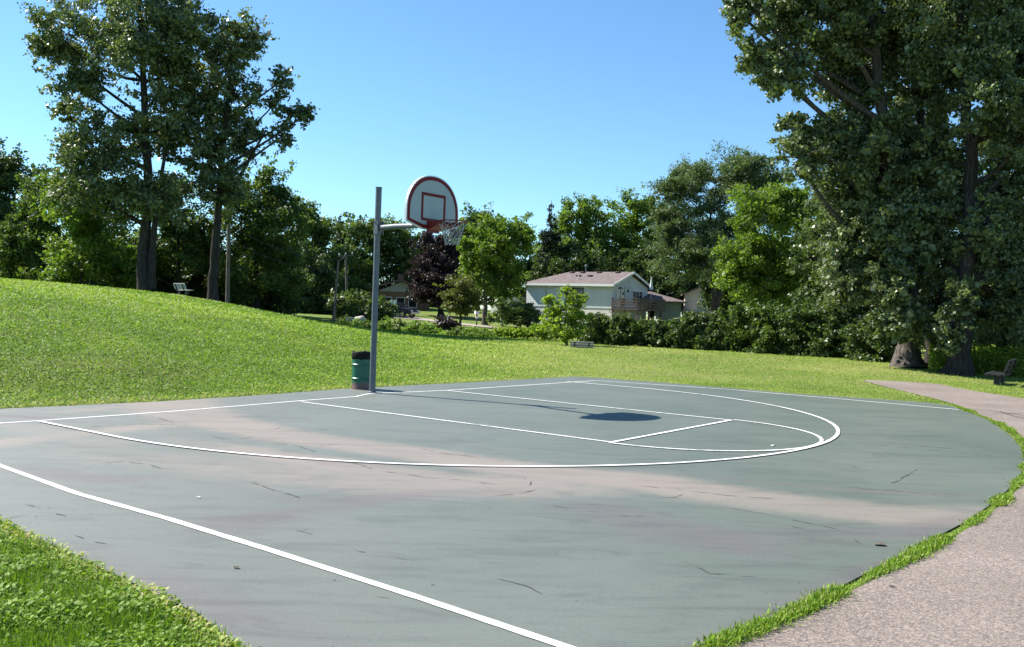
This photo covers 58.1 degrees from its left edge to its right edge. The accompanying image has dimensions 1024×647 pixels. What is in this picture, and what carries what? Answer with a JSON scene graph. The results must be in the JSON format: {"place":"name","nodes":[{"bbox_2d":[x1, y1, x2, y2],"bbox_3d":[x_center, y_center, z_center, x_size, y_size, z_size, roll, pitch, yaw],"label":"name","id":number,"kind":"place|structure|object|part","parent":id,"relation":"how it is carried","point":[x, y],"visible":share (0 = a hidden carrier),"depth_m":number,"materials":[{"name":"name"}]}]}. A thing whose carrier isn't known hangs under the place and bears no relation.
{"place":"outdoors","nodes":[
{"label":"outdoors","id":0,"kind":"place"},
{"bbox_2d":[388,315,494,327],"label":"driveway","id":1,"kind":"structure","parent":0,"point":[416,318],"depth_m":85.17,"materials":[{"name":"concrete"}]},
{"bbox_2d":[381,302,419,317],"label":"parked car","id":2,"kind":"object","parent":1,"relation":"on","point":[403,309],"visible":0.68,"depth_m":86.85,"materials":[{"name":"paint"}]},
{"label":"window","id":3,"kind":"part","parent":2,"relation":"part of","materials":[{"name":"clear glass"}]},
{"bbox_2d":[0,0,1020,315],"label":"sky","id":4,"kind":"structure","parent":0,"point":[521,106],"materials":[{"name":"blue"}]},
{"bbox_2d":[0,277,1023,646],"bbox_3d":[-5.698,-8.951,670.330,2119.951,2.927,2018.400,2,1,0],"label":"ground","id":5,"kind":"structure","parent":0,"point":[432,314],"depth_m":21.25,"materials":[{"name":"green plant"}]},
{"bbox_2d":[0,137,55,237],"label":"broadleaf tree","id":6,"kind":"object","parent":5,"relation":"on","point":[10,166],"visible":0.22,"depth_m":76.26,"materials":[{"name":"green plant"}]},
{"bbox_2d":[10,227,73,282],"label":"undergrowth bush","id":7,"kind":"object","parent":5,"relation":"on","point":[44,249],"depth_m":69.89,"materials":[{"name":"green plant"}]},
{"bbox_2d":[0,165,84,283],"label":"broadleaf tree","id":8,"kind":"object","parent":5,"relation":"on","point":[15,247],"visible":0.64,"depth_m":65.13,"materials":[{"name":"green plant"}]},
{"bbox_2d":[16,171,139,288],"bbox_3d":[-28.192,-6.064,61.489,8.726,9.201,7.323,2,1,0],"label":"broadleaf tree","id":9,"kind":"object","parent":5,"relation":"on","point":[89,242],"visible":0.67,"depth_m":60.80,"materials":[{"name":"green plant"}]},
{"bbox_2d":[67,229,175,293],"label":"undergrowth bush","id":10,"kind":"object","parent":5,"relation":"on","point":[159,288],"visible":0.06,"depth_m":69.29,"materials":[{"name":"green plant"}]},
{"bbox_2d":[16,0,233,290],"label":"cottonwood tree","id":11,"kind":"object","parent":5,"relation":"on","point":[117,42],"visible":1,"depth_m":54.69,"materials":[{"name":"green plant"}]},
{"bbox_2d":[0,514,259,646],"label":"grass","id":12,"kind":"structure","parent":5,"relation":"on","point":[67,604],"depth_m":4.56,"materials":[{"name":"green plant"}]},
{"bbox_2d":[109,165,224,294],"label":"broadleaf tree","id":13,"kind":"object","parent":5,"relation":"on","point":[184,247],"visible":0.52,"depth_m":66.50,"materials":[{"name":"green plant"}]},
{"bbox_2d":[173,283,190,295],"bbox_3d":[-16.805,-1.717,47.038,1.080,0.649,0.520,3,1,40],"label":"park bench","id":14,"kind":"object","parent":5,"relation":"on","point":[179,286],"visible":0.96,"depth_m":46.85,"materials":[{"name":"grey wood"}]},
{"bbox_2d":[160,235,234,302],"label":"undergrowth bush","id":15,"kind":"object","parent":5,"relation":"on","point":[196,285],"visible":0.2,"depth_m":71.13,"materials":[{"name":"green plant"}]},
{"bbox_2d":[225,224,230,302],"bbox_3d":[-18.450,-3.454,59.966,0.304,5.975,0.280,2,1,0],"label":"utility pole","id":16,"kind":"object","parent":5,"relation":"on","point":[227,297],"visible":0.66,"depth_m":59.87,"materials":[{"name":"brown wood"}]},
{"bbox_2d":[232,226,329,259],"bbox_3d":[-15.687,-5.564,64.432,0.040,1.730,10.546,2,1,31],"label":"power cable","id":17,"kind":"object","parent":16,"relation":"attached to","point":[280,249],"visible":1,"depth_m":64.03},
{"bbox_2d":[230,239,337,269],"bbox_3d":[-15.715,-4.748,64.444,0.040,1.565,10.547,2,1,31],"label":"power cable","id":18,"kind":"object","parent":16,"relation":"attached to","point":[284,262],"visible":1,"depth_m":64.24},
{"bbox_2d":[164,6,319,300],"bbox_3d":[-17.288,-10.265,58.540,9.796,19.193,5.793,2,1,-14],"label":"cottonwood tree","id":19,"kind":"object","parent":5,"relation":"on","point":[214,148],"visible":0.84,"depth_m":57.47,"materials":[{"name":"green plant"}]},
{"bbox_2d":[197,154,314,314],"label":"broadleaf tree","id":20,"kind":"object","parent":5,"relation":"on","point":[275,215],"visible":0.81,"depth_m":68.30,"materials":[{"name":"green plant"}]},
{"bbox_2d":[222,251,307,314],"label":"undergrowth bush","id":21,"kind":"object","parent":5,"relation":"on","point":[274,304],"visible":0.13,"depth_m":72.03,"materials":[{"name":"green plant"}]},
{"bbox_2d":[292,239,352,314],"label":"undergrowth bush","id":22,"kind":"object","parent":5,"relation":"on","point":[324,281],"visible":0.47,"depth_m":85.63,"materials":[{"name":"green plant"}]},
{"bbox_2d":[279,197,371,308],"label":"broadleaf tree","id":23,"kind":"object","parent":5,"relation":"on","point":[322,230],"visible":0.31,"depth_m":93.29,"materials":[{"name":"green plant"}]},
{"bbox_2d":[332,260,339,320],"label":"utility pole","id":24,"kind":"object","parent":5,"relation":"on","point":[335,297],"visible":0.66,"depth_m":68.90,"materials":[{"name":"brown wood"}]},
{"bbox_2d":[331,214,355,291],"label":"spruce tree","id":25,"kind":"object","parent":5,"relation":"on","point":[342,242],"visible":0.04,"depth_m":97.82,"materials":[{"name":"green plant"}]},
{"bbox_2d":[335,314,352,324],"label":"perennial clump","id":26,"kind":"object","parent":5,"relation":"on","point":[344,321],"visible":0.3,"depth_m":61.72,"materials":[{"name":"green plant"}]},
{"bbox_2d":[338,252,353,293],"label":"utility pole","id":27,"kind":"object","parent":5,"relation":"on","point":[346,282],"visible":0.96,"depth_m":76.88,"materials":[{"name":"brown wood"}]},
{"bbox_2d":[349,318,362,325],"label":"perennial clump","id":28,"kind":"object","parent":5,"relation":"on","point":[355,320],"visible":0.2,"depth_m":60.96,"materials":[{"name":"green plant"}]},
{"bbox_2d":[322,288,398,320],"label":"undergrowth bush","id":29,"kind":"object","parent":5,"relation":"on","point":[348,304],"visible":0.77,"depth_m":72.62,"materials":[{"name":"green plant"}]},
{"bbox_2d":[357,318,378,327],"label":"perennial clump","id":30,"kind":"object","parent":5,"relation":"on","point":[363,323],"visible":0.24,"depth_m":60.26,"materials":[{"name":"green plant"}]},
{"bbox_2d":[327,211,423,290],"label":"broadleaf tree","id":31,"kind":"object","parent":5,"relation":"on","point":[395,248],"visible":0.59,"depth_m":110.14,"materials":[{"name":"green plant"}]},
{"bbox_2d":[377,315,393,329],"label":"perennial clump","id":32,"kind":"object","parent":5,"relation":"on","point":[381,324],"visible":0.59,"depth_m":59.65,"materials":[{"name":"green plant"}]},
{"bbox_2d":[359,274,429,309],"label":"brick house","id":33,"kind":"structure","parent":5,"relation":"on","point":[397,292],"depth_m":106.39,"materials":[{"name":"grey paint"}]},
{"bbox_2d":[396,297,404,303],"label":"window","id":34,"kind":"structure","parent":33,"relation":"in","point":[398,299],"depth_m":106.45,"materials":[{"name":"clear glass"}]},
{"bbox_2d":[408,299,416,307],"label":"window","id":35,"kind":"structure","parent":33,"relation":"in","point":[411,304],"depth_m":106.76,"materials":[{"name":"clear glass"}]},
{"bbox_2d":[385,317,409,331],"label":"perennial clump","id":36,"kind":"object","parent":5,"relation":"on","point":[398,326],"visible":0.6,"depth_m":59.10,"materials":[{"name":"green plant"}]},
{"bbox_2d":[400,320,420,332],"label":"perennial clump","id":37,"kind":"object","parent":5,"relation":"on","point":[413,326],"visible":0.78,"depth_m":58.21,"materials":[{"name":"green plant"}]},
{"bbox_2d":[418,320,441,333],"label":"perennial clump","id":38,"kind":"object","parent":5,"relation":"on","point":[425,327],"visible":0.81,"depth_m":57.72,"materials":[{"name":"green plant"}]},
{"bbox_2d":[404,228,483,315],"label":"maple tree","id":39,"kind":"object","parent":5,"relation":"on","point":[437,264],"visible":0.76,"depth_m":95.77,"materials":[{"name":"purple plant"}]},
{"bbox_2d":[432,314,460,329],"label":"round bush","id":40,"kind":"object","parent":5,"relation":"on","point":[444,322],"visible":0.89,"depth_m":65.27,"materials":[{"name":"purple plant"}]},
{"bbox_2d":[446,325,465,335],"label":"perennial clump","id":41,"kind":"object","parent":5,"relation":"on","point":[456,330],"visible":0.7,"depth_m":56.03,"materials":[{"name":"green plant"}]},
{"bbox_2d":[433,271,485,325],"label":"ornamental tree","id":42,"kind":"object","parent":5,"relation":"on","point":[463,293],"visible":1,"depth_m":73.58,"materials":[{"name":"green plant"}]},
{"bbox_2d":[459,326,479,336],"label":"perennial clump","id":43,"kind":"object","parent":5,"relation":"on","point":[467,331],"visible":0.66,"depth_m":55.54,"materials":[{"name":"green plant"}]},
{"bbox_2d":[474,311,478,324],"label":"mailbox","id":44,"kind":"object","parent":5,"relation":"on","point":[476,313],"visible":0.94,"depth_m":79.87,"materials":[{"name":"white wood"}]},
{"bbox_2d":[437,200,528,307],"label":"broadleaf tree","id":45,"kind":"object","parent":5,"relation":"on","point":[473,217],"visible":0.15,"depth_m":118.13,"materials":[{"name":"green plant"}]},
{"bbox_2d":[472,327,501,336],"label":"perennial clump","id":46,"kind":"object","parent":5,"relation":"on","point":[483,332],"visible":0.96,"depth_m":54.70,"materials":[{"name":"green plant"}]},
{"bbox_2d":[485,313,494,323],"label":"round bush","id":47,"kind":"object","parent":5,"relation":"on","point":[489,318],"visible":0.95,"depth_m":77.72,"materials":[{"name":"green plant"}]},
{"bbox_2d":[449,211,536,324],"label":"maple tree","id":48,"kind":"object","parent":5,"relation":"on","point":[496,239],"visible":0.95,"depth_m":82.84,"materials":[{"name":"green plant"}]},
{"bbox_2d":[491,296,512,336],"bbox_3d":[-0.591,-0.370,55.992,1.274,2.601,1.351,2,1,-25],"label":"young tree","id":49,"kind":"object","parent":5,"relation":"on","point":[503,308],"visible":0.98,"depth_m":55.86,"materials":[{"name":"green plant"}]},
{"bbox_2d":[491,297,521,312],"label":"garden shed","id":50,"kind":"structure","parent":5,"relation":"on","point":[494,308],"depth_m":108.13,"materials":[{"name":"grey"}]},
{"bbox_2d":[0,377,1023,646],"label":"court","id":51,"kind":"object","parent":5,"relation":"on","point":[628,547],"visible":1,"depth_m":7.67,"materials":[{"name":"paint"}]},
{"bbox_2d":[0,464,574,646],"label":"sideline","id":52,"kind":"object","parent":51,"relation":"on","point":[442,605],"visible":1,"depth_m":5.51,"materials":[{"name":"paint"}]},
{"bbox_2d":[4,380,594,422],"bbox_3d":[-2.469,1.263,16.307,0.512,0.001,13.855,3,1,38],"label":"baseline","id":53,"kind":"object","parent":51,"relation":"on","point":[264,403],"visible":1,"depth_m":13.96,"materials":[{"name":"paint"}]},
{"bbox_2d":[351,350,369,389],"bbox_3d":[-2.835,0.876,17.463,0.412,0.724,0.415,2,1,0],"label":"trash barrel","id":54,"kind":"object","parent":51,"relation":"on","point":[360,377],"visible":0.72,"depth_m":17.29,"materials":[{"name":"paint"}]},
{"bbox_2d":[368,176,467,392],"bbox_3d":[-1.586,-0.575,15.993,1.175,3.850,2.240,2,1,-25],"label":"basketball hoop","id":55,"kind":"object","parent":51,"relation":"on","point":[431,205],"visible":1,"depth_m":15.67,"materials":[{"name":"metal"}]},
{"bbox_2d":[39,381,839,465],"bbox_3d":[0.771,1.399,13.907,7.691,0.001,11.956,3,1,37],"label":"three point arc","id":56,"kind":"object","parent":51,"relation":"on","point":[836,434],"visible":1,"depth_m":9.98,"materials":[{"name":"paint"}]},
{"bbox_2d":[305,402,609,441],"bbox_3d":[-1.070,1.353,13.032,5.740,0.001,0.052,3,1,37],"label":"lane line","id":57,"kind":"object","parent":51,"relation":"on","point":[462,422],"visible":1,"depth_m":12.75,"materials":[{"name":"paint"}]},
{"bbox_2d":[456,391,727,419],"bbox_3d":[1.081,1.385,15.924,5.740,0.001,0.054,3,1,37],"label":"lane line","id":58,"kind":"object","parent":51,"relation":"on","point":[593,405],"visible":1,"depth_m":15.71,"materials":[{"name":"paint"}]},
{"bbox_2d":[611,420,730,441],"bbox_3d":[2.307,1.470,12.766,0.059,0.001,3.604,3,1,37],"label":"free throw line","id":59,"kind":"object","parent":51,"relation":"on","point":[669,431],"visible":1,"depth_m":12.52,"materials":[{"name":"paint"}]},
{"bbox_2d":[608,419,823,450],"bbox_3d":[3.068,1.502,12.197,1.904,0.001,3.808,3,1,37],"label":"key circle","id":60,"kind":"object","parent":51,"relation":"on","point":[820,438],"visible":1,"depth_m":11.15,"materials":[{"name":"paint"}]},
{"bbox_2d":[595,380,958,409],"bbox_3d":[5.308,1.479,19.683,7.774,0.001,0.536,2,1,34],"label":"sideline","id":61,"kind":"object","parent":51,"relation":"on","point":[788,394],"visible":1,"depth_m":19.49,"materials":[{"name":"paint"}]},
{"bbox_2d":[498,243,542,302],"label":"thicket","id":62,"kind":"object","parent":5,"relation":"on","point":[528,263],"visible":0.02,"depth_m":116.74,"materials":[{"name":"green plant"}]},
{"bbox_2d":[500,299,543,328],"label":"round bush","id":63,"kind":"object","parent":5,"relation":"on","point":[527,313],"visible":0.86,"depth_m":78.86,"materials":[{"name":"green plant"}]},
{"bbox_2d":[492,325,560,338],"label":"hedge","id":64,"kind":"object","parent":5,"relation":"on","point":[521,332],"visible":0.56,"depth_m":54.54,"materials":[{"name":"green plant"}]},
{"bbox_2d":[522,200,566,302],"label":"spruce tree","id":65,"kind":"object","parent":5,"relation":"on","point":[550,239],"visible":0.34,"depth_m":105.57,"materials":[{"name":"green plant"}]},
{"bbox_2d":[529,317,584,341],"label":"hedge","id":66,"kind":"object","parent":5,"relation":"on","point":[548,335],"visible":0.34,"depth_m":51.78,"materials":[{"name":"green plant"}]},
{"bbox_2d":[536,284,589,344],"bbox_3d":[2.692,-0.413,44.800,2.745,3.036,2.518,1,1,-31],"label":"young tree","id":67,"kind":"object","parent":5,"relation":"on","point":[556,314],"visible":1,"depth_m":44.79,"materials":[{"name":"green plant"}]},
{"bbox_2d":[520,238,617,293],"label":"thicket","id":68,"kind":"object","parent":5,"relation":"on","point":[579,261],"visible":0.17,"depth_m":103.54,"materials":[{"name":"green plant"}]},
{"bbox_2d":[530,191,632,270],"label":"broadleaf tree","id":69,"kind":"object","parent":5,"relation":"on","point":[584,212],"visible":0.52,"depth_m":110.76,"materials":[{"name":"green plant"}]},
{"bbox_2d":[570,341,593,347],"bbox_3d":[3.230,1.190,42.590,1.080,0.721,0.578,2,1,8],"label":"park bench","id":70,"kind":"object","parent":5,"relation":"on","point":[576,344],"visible":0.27,"depth_m":42.38,"materials":[{"name":"grey wood"}]},
{"bbox_2d":[579,311,612,343],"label":"hedge shrub","id":71,"kind":"object","parent":5,"relation":"on","point":[594,333],"visible":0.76,"depth_m":47.62,"materials":[{"name":"green plant"}]},
{"bbox_2d":[524,265,686,323],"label":"split level house","id":72,"kind":"structure","parent":5,"relation":"on","point":[615,292],"depth_m":92.99,"materials":[{"name":"white paint"}]},
{"bbox_2d":[567,286,584,299],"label":"window","id":73,"kind":"structure","parent":72,"relation":"in","point":[579,289],"depth_m":92.33,"materials":[{"name":"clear glass"}]},
{"bbox_2d":[616,286,624,307],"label":"sliding door","id":74,"kind":"structure","parent":72,"relation":"in","point":[620,289],"depth_m":91.14,"materials":[{"name":"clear glass"}]},
{"bbox_2d":[632,291,642,302],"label":"window","id":75,"kind":"structure","parent":72,"relation":"in","point":[635,294],"depth_m":93.85,"materials":[{"name":"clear glass"}]},
{"bbox_2d":[649,277,653,289],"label":"patio umbrella","id":76,"kind":"object","parent":72,"relation":"on","point":[651,286],"visible":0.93,"depth_m":92.33,"materials":[{"name":"fabric"}]},
{"bbox_2d":[601,310,636,345],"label":"hedge shrub","id":77,"kind":"object","parent":5,"relation":"on","point":[615,332],"visible":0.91,"depth_m":46.84,"materials":[{"name":"green plant"}]},
{"bbox_2d":[597,237,672,318],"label":"thicket","id":78,"kind":"object","parent":5,"relation":"on","point":[633,261],"visible":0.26,"depth_m":105.08,"materials":[{"name":"green plant"}]},
{"bbox_2d":[579,186,695,270],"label":"broadleaf tree","id":79,"kind":"object","parent":5,"relation":"on","point":[633,225],"visible":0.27,"depth_m":112.15,"materials":[{"name":"green plant"}]},
{"bbox_2d":[623,316,658,346],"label":"hedge shrub","id":80,"kind":"object","parent":5,"relation":"on","point":[640,330],"visible":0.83,"depth_m":46.52,"materials":[{"name":"green plant"}]},
{"bbox_2d":[645,317,681,347],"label":"hedge shrub","id":81,"kind":"object","parent":5,"relation":"on","point":[658,329],"visible":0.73,"depth_m":45.81,"materials":[{"name":"green plant"}]},
{"bbox_2d":[653,256,717,313],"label":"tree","id":82,"kind":"object","parent":5,"relation":"on","point":[670,288],"visible":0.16,"depth_m":101.71,"materials":[{"name":"green plant"}]},
{"bbox_2d":[665,311,708,348],"bbox_3d":[8.647,0.357,45.558,2.240,2.004,2.249,2,1,0],"label":"hedge shrub","id":83,"kind":"object","parent":5,"relation":"on","point":[685,329],"visible":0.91,"depth_m":44.97,"materials":[{"name":"green plant"}]},
{"bbox_2d":[681,285,732,325],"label":"beige house","id":84,"kind":"structure","parent":5,"relation":"on","point":[691,298],"depth_m":97.82,"materials":[{"name":"beige paint"}]},
{"bbox_2d":[691,309,732,350],"bbox_3d":[9.823,0.356,44.858,2.295,2.125,2.586,2,1,0],"label":"hedge shrub","id":85,"kind":"object","parent":5,"relation":"on","point":[704,340],"visible":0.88,"depth_m":44.32,"materials":[{"name":"green plant"}]},
{"bbox_2d":[639,138,792,312],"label":"locust tree","id":86,"kind":"object","parent":5,"relation":"on","point":[688,245],"visible":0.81,"depth_m":82.71,"materials":[{"name":"green plant"}]},
{"bbox_2d":[696,242,770,320],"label":"thicket","id":87,"kind":"object","parent":5,"relation":"on","point":[725,302],"visible":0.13,"depth_m":87.40,"materials":[{"name":"green plant"}]},
{"bbox_2d":[712,301,761,351],"bbox_3d":[10.927,0.201,44.050,2.728,2.586,2.624,2,1,0],"label":"hedge shrub","id":88,"kind":"object","parent":5,"relation":"on","point":[737,340],"visible":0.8,"depth_m":43.61,"materials":[{"name":"green plant"}]},
{"bbox_2d":[742,298,792,353],"bbox_3d":[12.037,0.181,43.019,3.086,2.665,2.691,2,1,-25],"label":"hedge shrub","id":89,"kind":"object","parent":5,"relation":"on","point":[764,334],"visible":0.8,"depth_m":42.66,"materials":[{"name":"green plant"}]},
{"bbox_2d":[708,176,827,310],"bbox_3d":[16.594,-3.981,58.196,9.197,10.919,7.333,2,1,-24],"label":"maple tree","id":90,"kind":"object","parent":5,"relation":"on","point":[756,259],"visible":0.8,"depth_m":56.82,"materials":[{"name":"green plant"}]},
{"bbox_2d":[758,277,825,343],"bbox_3d":[21.185,-2.341,64.649,7.823,7.825,7.598,2,1,0],"label":"thicket","id":91,"kind":"object","parent":5,"relation":"on","point":[791,305],"visible":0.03,"depth_m":63.72,"materials":[{"name":"green plant"}]},
{"bbox_2d":[771,297,835,356],"bbox_3d":[13.264,0.184,41.887,2.662,2.813,2.984,2,1,0],"label":"hedge shrub","id":92,"kind":"object","parent":5,"relation":"on","point":[797,337],"visible":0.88,"depth_m":41.49,"materials":[{"name":"green plant"}]},
{"bbox_2d":[806,302,862,357],"bbox_3d":[14.539,0.353,41.030,2.954,2.616,2.732,2,1,0],"label":"hedge shrub","id":93,"kind":"object","parent":5,"relation":"on","point":[833,323],"visible":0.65,"depth_m":40.67,"materials":[{"name":"green plant"}]},
{"bbox_2d":[719,0,950,368],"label":"cottonwood tree","id":94,"kind":"object","parent":5,"relation":"on","point":[860,151],"visible":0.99,"depth_m":32.84,"materials":[{"name":"green plant"}]},
{"bbox_2d":[782,184,896,356],"bbox_3d":[15.907,-3.052,43.503,7.041,9.390,6.340,2,1,0],"label":"broadleaf tree","id":95,"kind":"object","parent":5,"relation":"on","point":[810,280],"visible":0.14,"depth_m":42.69,"materials":[{"name":"green plant"}]},
{"bbox_2d":[836,308,897,361],"bbox_3d":[15.171,0.532,38.498,2.855,2.359,2.766,2,1,-17],"label":"hedge shrub","id":96,"kind":"object","parent":5,"relation":"on","point":[875,346],"visible":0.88,"depth_m":38.20,"materials":[{"name":"green plant"}]},
{"bbox_2d":[858,0,984,365],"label":"cottonwood tree","id":97,"kind":"object","parent":5,"relation":"on","point":[936,299],"visible":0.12,"depth_m":34.87,"materials":[{"name":"green plant"}]},
{"bbox_2d":[888,0,1023,375],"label":"cottonwood tree","id":98,"kind":"object","parent":5,"relation":"on","point":[983,58],"visible":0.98,"depth_m":30.88,"materials":[{"name":"green plant"}]},
{"bbox_2d":[927,342,1023,377],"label":"undergrowth","id":99,"kind":"object","parent":5,"relation":"on","point":[985,359],"visible":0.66,"depth_m":32.10,"materials":[{"name":"green plant"}]},
{"bbox_2d":[946,93,1023,346],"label":"cottonwood tree","id":100,"kind":"object","parent":5,"relation":"on","point":[985,160],"visible":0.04,"depth_m":40.63,"materials":[{"name":"green plant"}]},
{"bbox_2d":[984,359,1016,384],"bbox_3d":[14.896,1.522,28.067,0.723,0.901,1.800,2,1,34],"label":"park bench","id":101,"kind":"object","parent":5,"relation":"on","point":[999,377],"visible":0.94,"depth_m":27.60,"materials":[{"name":"grey wood"}]},
{"bbox_2d":[681,404,1023,646],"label":"grass","id":102,"kind":"structure","parent":0,"point":[816,600],"depth_m":5.34,"materials":[{"name":"green plant"}]},
{"bbox_2d":[721,380,1023,646],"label":"path","id":103,"kind":"structure","parent":0,"point":[965,588],"depth_m":5.33,"materials":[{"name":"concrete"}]}
]}

